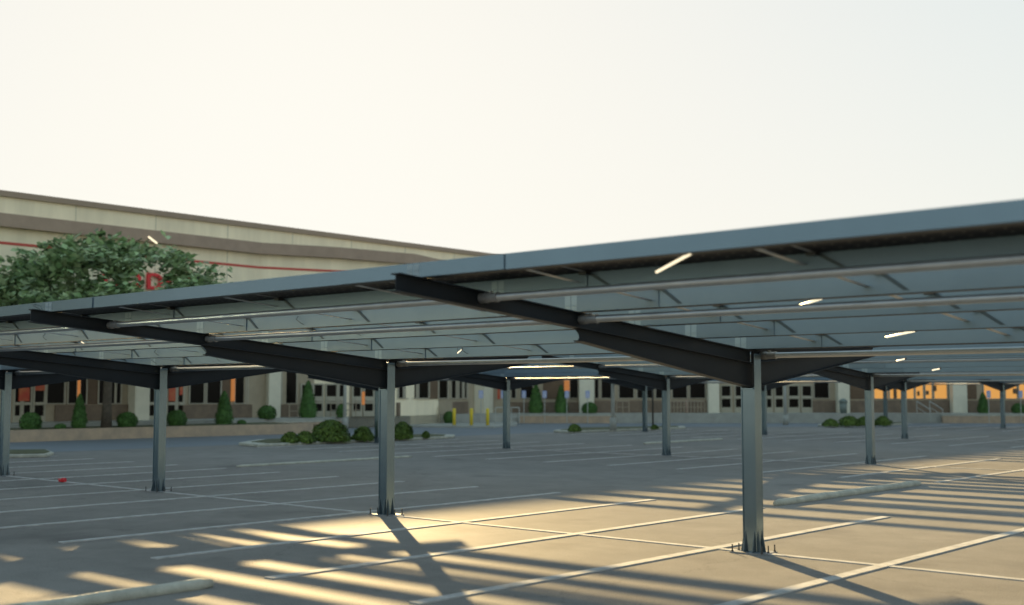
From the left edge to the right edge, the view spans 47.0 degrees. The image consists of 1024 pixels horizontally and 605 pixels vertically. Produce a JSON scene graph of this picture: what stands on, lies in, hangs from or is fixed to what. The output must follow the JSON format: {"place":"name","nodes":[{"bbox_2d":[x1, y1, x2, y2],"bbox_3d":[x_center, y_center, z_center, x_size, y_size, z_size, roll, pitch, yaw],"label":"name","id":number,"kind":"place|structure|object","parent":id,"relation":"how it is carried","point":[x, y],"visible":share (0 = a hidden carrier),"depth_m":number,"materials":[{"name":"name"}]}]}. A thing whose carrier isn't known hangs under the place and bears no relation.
{"place":"outdoors","nodes":[
{"label":"outdoors","id":0,"kind":"place"},
{"bbox_2d":[0,423,1023,604],"bbox_3d":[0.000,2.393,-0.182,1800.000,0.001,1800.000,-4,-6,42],"label":"ground","id":1,"kind":"structure","parent":0,"point":[39,563],"depth_m":21.74,"materials":[{"name":"asphalt"}]},
{"bbox_2d":[9,450,53,457],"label":"traffic island","id":2,"kind":"structure","parent":1,"relation":"on","point":[48,454],"depth_m":43.19,"materials":[{"name":"concrete"}]},
{"bbox_2d":[10,449,49,453],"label":"island soil","id":3,"kind":"structure","parent":2,"relation":"on","point":[30,451],"depth_m":44.61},
{"bbox_2d":[7,578,213,604],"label":"kerb bar","id":4,"kind":"object","parent":1,"relation":"on","point":[109,596],"visible":0.91,"depth_m":13.63,"materials":[{"name":"concrete"}]},
{"bbox_2d":[284,420,341,423],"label":"retaining wall","id":5,"kind":"structure","parent":1,"relation":"on","point":[318,422],"depth_m":74.77,"materials":[{"name":"concrete"}]},
{"bbox_2d":[236,455,411,466],"bbox_3d":[-6.268,5.472,40.597,0.113,0.109,7.700,-4,-6,42],"label":"parking line","id":6,"kind":"object","parent":1,"relation":"on","point":[305,462],"visible":0.81,"depth_m":40.03,"materials":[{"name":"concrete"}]},
{"bbox_2d":[0,199,1023,555],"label":"solar carport","id":7,"kind":"object","parent":1,"relation":"on","point":[722,305],"visible":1,"depth_m":15.64,"materials":[{"name":"metal"}]},
{"bbox_2d":[654,253,693,273],"bbox_3d":[1.514,-0.414,11.047,0.029,0.176,1.164,1,-4,-10],"label":"tube light","id":8,"kind":"object","parent":7,"relation":"attached to","point":[671,264],"visible":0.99,"depth_m":11.03,"materials":[{"name":"white"}]},
{"bbox_2d":[0,190,1023,427],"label":"store building","id":9,"kind":"structure","parent":1,"relation":"on","point":[246,251],"depth_m":78.20,"materials":[{"name":"paint"}]},
{"bbox_2d":[12,389,21,421],"bbox_3d":[-27.267,5.383,64.910,0.200,2.438,0.496,-4,-6,42],"label":"door","id":10,"kind":"structure","parent":9,"relation":"in","point":[17,405],"depth_m":64.87,"materials":[{"name":"grey metal"}]},
{"bbox_2d":[22,387,32,414],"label":"door","id":11,"kind":"structure","parent":9,"relation":"in","point":[26,405],"depth_m":65.39,"materials":[{"name":"grey glass"}]},
{"bbox_2d":[32,385,45,421],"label":"door","id":12,"kind":"structure","parent":9,"relation":"in","point":[39,397],"depth_m":65.90,"materials":[{"name":"grey glass"}]},
{"bbox_2d":[46,382,65,403],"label":"window","id":13,"kind":"structure","parent":9,"relation":"in","point":[55,393],"depth_m":66.65,"materials":[{"name":"black glass"}]},
{"bbox_2d":[67,380,77,403],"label":"window","id":14,"kind":"structure","parent":9,"relation":"in","point":[72,385],"depth_m":67.37,"materials":[{"name":"black glass"}]},
{"bbox_2d":[80,379,87,403],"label":"window","id":15,"kind":"structure","parent":9,"relation":"in","point":[84,383],"depth_m":67.93,"materials":[{"name":"black glass"}]},
{"bbox_2d":[97,380,103,403],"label":"window","id":16,"kind":"structure","parent":9,"relation":"in","point":[100,383],"depth_m":68.67,"materials":[{"name":"black glass"}]},
{"bbox_2d":[112,382,115,403],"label":"window","id":17,"kind":"structure","parent":9,"relation":"in","point":[113,384],"depth_m":69.29,"materials":[{"name":"black glass"}]},
{"bbox_2d":[116,383,121,403],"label":"window","id":18,"kind":"structure","parent":9,"relation":"in","point":[118,386],"depth_m":69.54,"materials":[{"name":"black glass"}]},
{"bbox_2d":[103,273,170,289],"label":"store sign","id":19,"kind":"object","parent":9,"relation":"attached to","point":[148,283],"visible":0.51,"depth_m":71.24,"materials":[{"name":"red"}]},
{"bbox_2d":[149,388,153,419],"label":"door","id":20,"kind":"structure","parent":9,"relation":"in","point":[151,412],"depth_m":71.10,"materials":[{"name":"grey glass"}]},
{"bbox_2d":[166,388,176,415],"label":"door","id":21,"kind":"structure","parent":9,"relation":"in","point":[171,405],"depth_m":72.06,"materials":[{"name":"grey glass"}]},
{"bbox_2d":[177,386,184,409],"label":"door","id":22,"kind":"structure","parent":9,"relation":"in","point":[180,398],"depth_m":72.58,"materials":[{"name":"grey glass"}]},
{"bbox_2d":[188,383,204,403],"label":"window","id":23,"kind":"structure","parent":9,"relation":"in","point":[196,393],"depth_m":73.52,"materials":[{"name":"black glass"}]},
{"bbox_2d":[205,381,221,403],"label":"window","id":24,"kind":"structure","parent":9,"relation":"in","point":[213,390],"depth_m":74.41,"materials":[{"name":"black glass"}]},
{"bbox_2d":[233,377,246,403],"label":"window","id":25,"kind":"structure","parent":9,"relation":"in","point":[239,382],"depth_m":75.95,"materials":[{"name":"black glass"}]},
{"bbox_2d":[282,371,297,403],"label":"window","id":26,"kind":"structure","parent":9,"relation":"in","point":[291,379],"depth_m":77.98,"materials":[{"name":"black glass"}]},
{"bbox_2d":[300,383,313,416],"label":"door","id":27,"kind":"structure","parent":9,"relation":"in","point":[302,385],"depth_m":78.24,"materials":[{"name":"grey glass"}]},
{"bbox_2d":[313,383,323,416],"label":"door","id":28,"kind":"structure","parent":9,"relation":"in","point":[318,388],"depth_m":78.78,"materials":[{"name":"grey metal"}]},
{"bbox_2d":[325,383,337,416],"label":"door","id":29,"kind":"structure","parent":9,"relation":"in","point":[331,389],"depth_m":79.15,"materials":[{"name":"grey glass"}]},
{"bbox_2d":[338,384,342,404],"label":"door","id":30,"kind":"structure","parent":9,"relation":"in","point":[340,387],"depth_m":79.49,"materials":[{"name":"grey metal"}]},
{"bbox_2d":[351,386,361,416],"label":"door","id":31,"kind":"structure","parent":9,"relation":"in","point":[356,392],"depth_m":80.31,"materials":[{"name":"grey metal"}]},
{"bbox_2d":[363,388,374,415],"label":"door","id":32,"kind":"structure","parent":9,"relation":"in","point":[369,407],"depth_m":80.92,"materials":[{"name":"grey metal"}]},
{"bbox_2d":[397,387,403,398],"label":"window","id":33,"kind":"structure","parent":9,"relation":"in","point":[400,391],"depth_m":82.64,"materials":[{"name":"grey glass"}]},
{"bbox_2d":[404,384,417,398],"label":"window","id":34,"kind":"structure","parent":9,"relation":"in","point":[416,385],"depth_m":83.79,"materials":[{"name":"grey glass"}]},
{"bbox_2d":[418,382,429,398],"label":"window","id":35,"kind":"structure","parent":9,"relation":"in","point":[423,388],"depth_m":85.12,"materials":[{"name":"black glass"}]},
{"bbox_2d":[438,381,448,398],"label":"window","id":36,"kind":"structure","parent":9,"relation":"in","point":[443,386],"depth_m":87.99,"materials":[{"name":"black glass"}]},
{"bbox_2d":[450,381,456,398],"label":"window","id":37,"kind":"structure","parent":9,"relation":"in","point":[453,384],"depth_m":89.56,"materials":[{"name":"grey glass"}]},
{"bbox_2d":[458,381,462,398],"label":"window","id":38,"kind":"structure","parent":9,"relation":"in","point":[460,384],"depth_m":90.70,"materials":[{"name":"grey glass"}]},
{"bbox_2d":[463,382,467,398],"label":"window","id":39,"kind":"structure","parent":9,"relation":"in","point":[465,385],"depth_m":91.52,"materials":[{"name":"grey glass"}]},
{"bbox_2d":[520,386,533,398],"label":"window","id":40,"kind":"structure","parent":9,"relation":"in","point":[528,390],"depth_m":94.73,"materials":[{"name":"black glass"}]},
{"bbox_2d":[569,376,578,398],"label":"window","id":41,"kind":"structure","parent":9,"relation":"in","point":[573,384],"depth_m":94.77,"materials":[{"name":"black glass"}]},
{"bbox_2d":[594,379,598,398],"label":"window","id":42,"kind":"structure","parent":9,"relation":"in","point":[596,381],"depth_m":94.77,"materials":[{"name":"black glass"}]},
{"bbox_2d":[601,379,610,398],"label":"window","id":43,"kind":"structure","parent":9,"relation":"in","point":[605,387],"depth_m":94.80,"materials":[{"name":"black glass"}]},
{"bbox_2d":[618,385,634,398],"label":"window","id":44,"kind":"structure","parent":9,"relation":"in","point":[623,392],"depth_m":94.80,"materials":[{"name":"black glass"}]},
{"bbox_2d":[636,390,651,398],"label":"window","id":45,"kind":"structure","parent":9,"relation":"in","point":[638,392],"depth_m":94.82,"materials":[{"name":"black glass"}]},
{"bbox_2d":[655,389,670,398],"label":"window","id":46,"kind":"structure","parent":9,"relation":"in","point":[658,393],"depth_m":94.82,"materials":[{"name":"black glass"}]},
{"bbox_2d":[672,386,687,398],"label":"window","id":47,"kind":"structure","parent":9,"relation":"in","point":[682,392],"depth_m":94.84,"materials":[{"name":"black glass"}]},
{"bbox_2d":[689,381,705,398],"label":"window","id":48,"kind":"structure","parent":9,"relation":"in","point":[696,391],"depth_m":94.86,"materials":[{"name":"black glass"}]},
{"bbox_2d":[720,385,731,412],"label":"door","id":49,"kind":"structure","parent":9,"relation":"in","point":[725,390],"depth_m":94.82,"materials":[{"name":"grey metal"}]},
{"bbox_2d":[734,385,740,412],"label":"door","id":50,"kind":"structure","parent":9,"relation":"in","point":[737,389],"depth_m":94.82,"materials":[{"name":"grey metal"}]},
{"bbox_2d":[766,389,772,412],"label":"door","id":51,"kind":"structure","parent":9,"relation":"in","point":[769,393],"depth_m":94.82,"materials":[{"name":"grey glass"}]},
{"bbox_2d":[774,386,783,412],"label":"door","id":52,"kind":"structure","parent":9,"relation":"in","point":[778,392],"depth_m":94.84,"materials":[{"name":"grey glass"}]},
{"bbox_2d":[787,385,799,412],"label":"door","id":53,"kind":"structure","parent":9,"relation":"in","point":[793,391],"depth_m":94.86,"materials":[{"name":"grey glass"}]},
{"bbox_2d":[801,385,812,412],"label":"door","id":54,"kind":"structure","parent":9,"relation":"in","point":[806,390],"depth_m":94.86,"materials":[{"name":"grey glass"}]},
{"bbox_2d":[813,380,829,398],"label":"window","id":55,"kind":"structure","parent":9,"relation":"in","point":[820,390],"depth_m":94.98,"materials":[{"name":"black glass"}]},
{"bbox_2d":[874,389,888,398],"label":"window","id":56,"kind":"structure","parent":9,"relation":"in","point":[878,394],"depth_m":95.00,"materials":[{"name":"orange"}]},
{"bbox_2d":[889,389,900,398],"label":"window","id":57,"kind":"structure","parent":9,"relation":"in","point":[890,391],"depth_m":95.00,"materials":[{"name":"orange"}]},
{"bbox_2d":[907,388,914,398],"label":"window","id":58,"kind":"structure","parent":9,"relation":"in","point":[910,393],"depth_m":95.03,"materials":[{"name":"orange"}]},
{"bbox_2d":[915,385,923,398],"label":"window","id":59,"kind":"structure","parent":9,"relation":"in","point":[921,388],"depth_m":95.03,"materials":[{"name":"orange"}]},
{"bbox_2d":[924,383,932,398],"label":"window","id":60,"kind":"structure","parent":9,"relation":"in","point":[929,388],"depth_m":95.05,"materials":[{"name":"orange"}]},
{"bbox_2d":[933,383,947,398],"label":"window","id":61,"kind":"structure","parent":9,"relation":"in","point":[942,390],"depth_m":95.05,"materials":[{"name":"orange"}]},
{"bbox_2d":[983,385,999,398],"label":"window","id":62,"kind":"structure","parent":9,"relation":"in","point":[995,394],"depth_m":95.10,"materials":[{"name":"orange"}]},
{"bbox_2d":[1005,386,1017,398],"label":"window","id":63,"kind":"structure","parent":9,"relation":"in","point":[1009,394],"depth_m":95.10,"materials":[{"name":"orange"}]},
{"bbox_2d":[0,425,1023,604],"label":"parking lines","id":64,"kind":"object","parent":1,"relation":"on","point":[793,588],"visible":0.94,"depth_m":21.47,"materials":[{"name":"paint"}]},
{"bbox_2d":[520,415,615,422],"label":"retaining wall","id":65,"kind":"structure","parent":1,"relation":"on","point":[564,418],"depth_m":91.78,"materials":[{"name":"concrete"}]},
{"bbox_2d":[568,424,581,432],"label":"island shrub","id":66,"kind":"object","parent":1,"relation":"on","point":[574,428],"visible":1,"depth_m":67.97,"materials":[{"name":"green plant"}]},
{"bbox_2d":[610,384,615,429],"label":"lamp post","id":67,"kind":"object","parent":1,"relation":"on","point":[612,422],"visible":0.59,"depth_m":70.07,"materials":[{"name":"metal"}]},
{"bbox_2d":[554,426,685,432],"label":"traffic island","id":68,"kind":"structure","parent":1,"relation":"on","point":[607,430],"depth_m":71.81,"materials":[{"name":"concrete"}]},
{"bbox_2d":[560,426,678,429],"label":"island soil","id":69,"kind":"structure","parent":68,"relation":"on","point":[597,428],"depth_m":74.97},
{"bbox_2d":[283,343,1023,464],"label":"solar carport","id":70,"kind":"object","parent":1,"relation":"on","point":[869,375],"visible":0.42,"depth_m":40.88,"materials":[{"name":"metal"}]},
{"bbox_2d":[643,438,722,443],"bbox_3d":[8.375,6.715,56.969,0.131,0.128,6.902,-4,-6,42],"label":"kerb bar","id":71,"kind":"object","parent":1,"relation":"on","point":[676,441],"visible":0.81,"depth_m":56.98,"materials":[{"name":"concrete"}]},
{"bbox_2d":[588,371,1023,438],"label":"solar carport","id":72,"kind":"object","parent":1,"relation":"on","point":[911,383],"visible":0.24,"depth_m":61.55,"materials":[{"name":"metal"}]},
{"bbox_2d":[821,418,838,426],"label":"island shrub","id":73,"kind":"object","parent":1,"relation":"on","point":[830,422],"visible":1,"depth_m":79.60,"materials":[{"name":"green plant"}]},
{"bbox_2d":[773,480,920,505],"bbox_3d":[8.072,4.466,27.715,0.193,0.190,7.501,-4,-6,42],"label":"kerb bar","id":74,"kind":"object","parent":1,"relation":"on","point":[827,495],"visible":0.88,"depth_m":27.14,"materials":[{"name":"concrete"}]},
{"bbox_2d":[838,416,858,426],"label":"island shrub","id":75,"kind":"object","parent":1,"relation":"on","point":[845,421],"visible":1,"depth_m":80.13,"materials":[{"name":"green plant"}]},
{"bbox_2d":[875,415,892,426],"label":"island shrub","id":76,"kind":"object","parent":1,"relation":"on","point":[883,421],"visible":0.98,"depth_m":80.86,"materials":[{"name":"green plant"}]},
{"bbox_2d":[877,379,1023,428],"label":"solar carport","id":77,"kind":"object","parent":1,"relation":"on","point":[1001,387],"visible":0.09,"depth_m":78.64,"materials":[{"name":"metal"}]},
{"bbox_2d":[941,415,1023,422],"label":"retaining wall","id":78,"kind":"structure","parent":1,"relation":"on","point":[976,418],"depth_m":91.78,"materials":[{"name":"concrete"}]},
{"bbox_2d":[0,0,1023,253],"label":"sky","id":79,"kind":"structure","parent":0,"point":[487,126],"materials":[{"name":"white"}]},
{"bbox_2d":[10,423,1023,451],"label":"drive aisle","id":80,"kind":"object","parent":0,"point":[91,445],"visible":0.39,"depth_m":65.36,"materials":[{"name":"asphalt"}]},
{"bbox_2d":[10,422,295,429],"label":"planter bed","id":81,"kind":"object","parent":80,"relation":"on","point":[257,423],"visible":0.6,"depth_m":65.64,"materials":[{"name":"soil"}]},
{"bbox_2d":[19,412,42,429],"bbox_3d":[-24.130,5.952,59.029,1.155,0.974,1.143,-4,-6,42],"label":"round shrub","id":82,"kind":"object","parent":81,"relation":"on","point":[30,420],"visible":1,"depth_m":58.70,"materials":[{"name":"green plant"}]},
{"bbox_2d":[71,393,87,427],"bbox_3d":[-22.412,5.645,61.003,0.881,1.881,0.884,-4,-6,42],"label":"cone shrub","id":83,"kind":"object","parent":81,"relation":"on","point":[79,418],"visible":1,"depth_m":60.79,"materials":[{"name":"green plant"}]},
{"bbox_2d":[0,228,231,427],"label":"leafy tree","id":84,"kind":"object","parent":81,"relation":"on","point":[26,281],"visible":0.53,"depth_m":59.45,"materials":[{"name":"green plant"}]},
{"bbox_2d":[116,412,138,426],"bbox_3d":[-20.604,6.281,62.988,1.187,0.920,1.181,-4,-6,42],"label":"round shrub","id":85,"kind":"object","parent":81,"relation":"on","point":[127,419],"visible":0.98,"depth_m":62.64,"materials":[{"name":"green plant"}]},
{"bbox_2d":[166,410,187,425],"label":"round shrub","id":86,"kind":"object","parent":81,"relation":"on","point":[176,418],"visible":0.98,"depth_m":65.45,"materials":[{"name":"green plant"}]},
{"bbox_2d":[214,390,233,423],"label":"cone shrub","id":87,"kind":"object","parent":81,"relation":"on","point":[224,412],"visible":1,"depth_m":68.46,"materials":[{"name":"green plant"}]},
{"bbox_2d":[10,423,312,441],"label":"retaining wall","id":88,"kind":"structure","parent":80,"relation":"on","point":[39,435],"depth_m":61.52,"materials":[{"name":"stone"}]},
{"bbox_2d":[342,385,347,428],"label":"lamp post","id":89,"kind":"object","parent":80,"relation":"on","point":[344,420],"visible":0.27,"depth_m":76.64,"materials":[{"name":"metal"}]},
{"bbox_2d":[239,434,454,446],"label":"traffic island","id":90,"kind":"structure","parent":80,"relation":"on","point":[257,444],"depth_m":54.14,"materials":[{"name":"concrete"}]},
{"bbox_2d":[251,434,445,442],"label":"island soil","id":91,"kind":"structure","parent":90,"relation":"on","point":[279,440],"depth_m":55.94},
{"bbox_2d":[280,431,298,443],"bbox_3d":[-10.050,6.118,53.239,0.892,0.623,0.904,0,-4,-3],"label":"island shrub","id":92,"kind":"object","parent":91,"relation":"on","point":[289,437],"visible":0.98,"depth_m":52.98,"materials":[{"name":"green plant"}]},
{"bbox_2d":[297,431,316,443],"bbox_3d":[-9.469,6.164,53.790,1.050,0.652,1.082,-4,-6,42],"label":"island shrub","id":93,"kind":"object","parent":91,"relation":"on","point":[306,437],"visible":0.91,"depth_m":53.52,"materials":[{"name":"green plant"}]},
{"bbox_2d":[312,419,352,442],"bbox_3d":[-8.508,6.013,54.983,1.904,1.139,1.938,-4,-6,42],"label":"island shrub","id":94,"kind":"object","parent":91,"relation":"on","point":[331,430],"visible":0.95,"depth_m":54.42,"materials":[{"name":"green plant"}]},
{"bbox_2d":[352,426,374,441],"bbox_3d":[-7.100,6.275,56.209,1.125,0.776,1.159,-4,-6,42],"label":"island shrub","id":95,"kind":"object","parent":90,"relation":"on","point":[364,433],"visible":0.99,"depth_m":55.86,"materials":[{"name":"green plant"}]},
{"bbox_2d":[395,421,413,439],"bbox_3d":[-5.410,6.317,58.099,1.132,0.994,1.122,1,-4,-11],"label":"island shrub","id":96,"kind":"object","parent":90,"relation":"on","point":[403,429],"visible":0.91,"depth_m":57.77,"materials":[{"name":"green plant"}]},
{"bbox_2d":[395,421,516,427],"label":"ramp slab","id":97,"kind":"structure","parent":80,"relation":"on","point":[467,424],"depth_m":80.90,"materials":[{"name":"concrete"}]},
{"bbox_2d":[443,411,452,422],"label":"round shrub","id":98,"kind":"object","parent":97,"relation":"on","point":[447,416],"visible":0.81,"depth_m":86.80,"materials":[{"name":"green plant"}]},
{"bbox_2d":[495,407,519,425],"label":"handrail","id":99,"kind":"object","parent":80,"relation":"on","point":[511,416],"visible":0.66,"depth_m":84.60,"materials":[{"name":"metal"}]},
{"bbox_2d":[783,386,787,424],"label":"lamp post","id":100,"kind":"object","parent":80,"relation":"on","point":[785,418],"visible":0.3,"depth_m":86.24,"materials":[{"name":"metal"}]},
{"bbox_2d":[10,413,1023,427],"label":"sidewalk","id":101,"kind":"structure","parent":0,"point":[736,417],"depth_m":92.12,"materials":[{"name":"concrete"}]},
{"bbox_2d":[257,405,276,419],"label":"round shrub","id":102,"kind":"object","parent":101,"relation":"on","point":[266,412],"visible":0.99,"depth_m":72.82,"materials":[{"name":"green plant"}]},
{"bbox_2d":[298,380,317,417],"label":"cone shrub","id":103,"kind":"object","parent":101,"relation":"on","point":[307,408],"visible":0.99,"depth_m":75.71,"materials":[{"name":"green plant"}]},
{"bbox_2d":[336,404,346,417],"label":"round shrub","id":104,"kind":"object","parent":101,"relation":"on","point":[339,411],"visible":0.73,"depth_m":77.89,"materials":[{"name":"green plant"}]},
{"bbox_2d":[527,385,543,412],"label":"cone shrub","id":105,"kind":"object","parent":101,"relation":"on","point":[535,405],"visible":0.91,"depth_m":92.93,"materials":[{"name":"green plant"}]},
{"bbox_2d":[554,385,568,412],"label":"cone shrub","id":106,"kind":"object","parent":101,"relation":"on","point":[560,404],"visible":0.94,"depth_m":93.00,"materials":[{"name":"green plant"}]},
{"bbox_2d":[581,402,597,412],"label":"round shrub","id":107,"kind":"object","parent":101,"relation":"on","point":[592,407],"visible":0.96,"depth_m":92.63,"materials":[{"name":"green plant"}]},
{"bbox_2d":[670,401,704,412],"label":"handrail","id":108,"kind":"object","parent":101,"relation":"on","point":[687,406],"visible":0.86,"depth_m":92.58,"materials":[{"name":"beige"}]},
{"bbox_2d":[839,399,847,412],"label":"litter bin","id":109,"kind":"object","parent":101,"relation":"on","point":[843,405],"visible":0.97,"depth_m":92.76,"materials":[{"name":"grey"}]},
{"bbox_2d":[977,392,989,412],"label":"cone shrub","id":110,"kind":"object","parent":101,"relation":"on","point":[982,407],"visible":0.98,"depth_m":93.02,"materials":[{"name":"green plant"}]},
{"bbox_2d":[1011,403,1023,412],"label":"round shrub","id":111,"kind":"object","parent":101,"relation":"on","point":[1015,407],"visible":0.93,"depth_m":92.82,"materials":[{"name":"green plant"}]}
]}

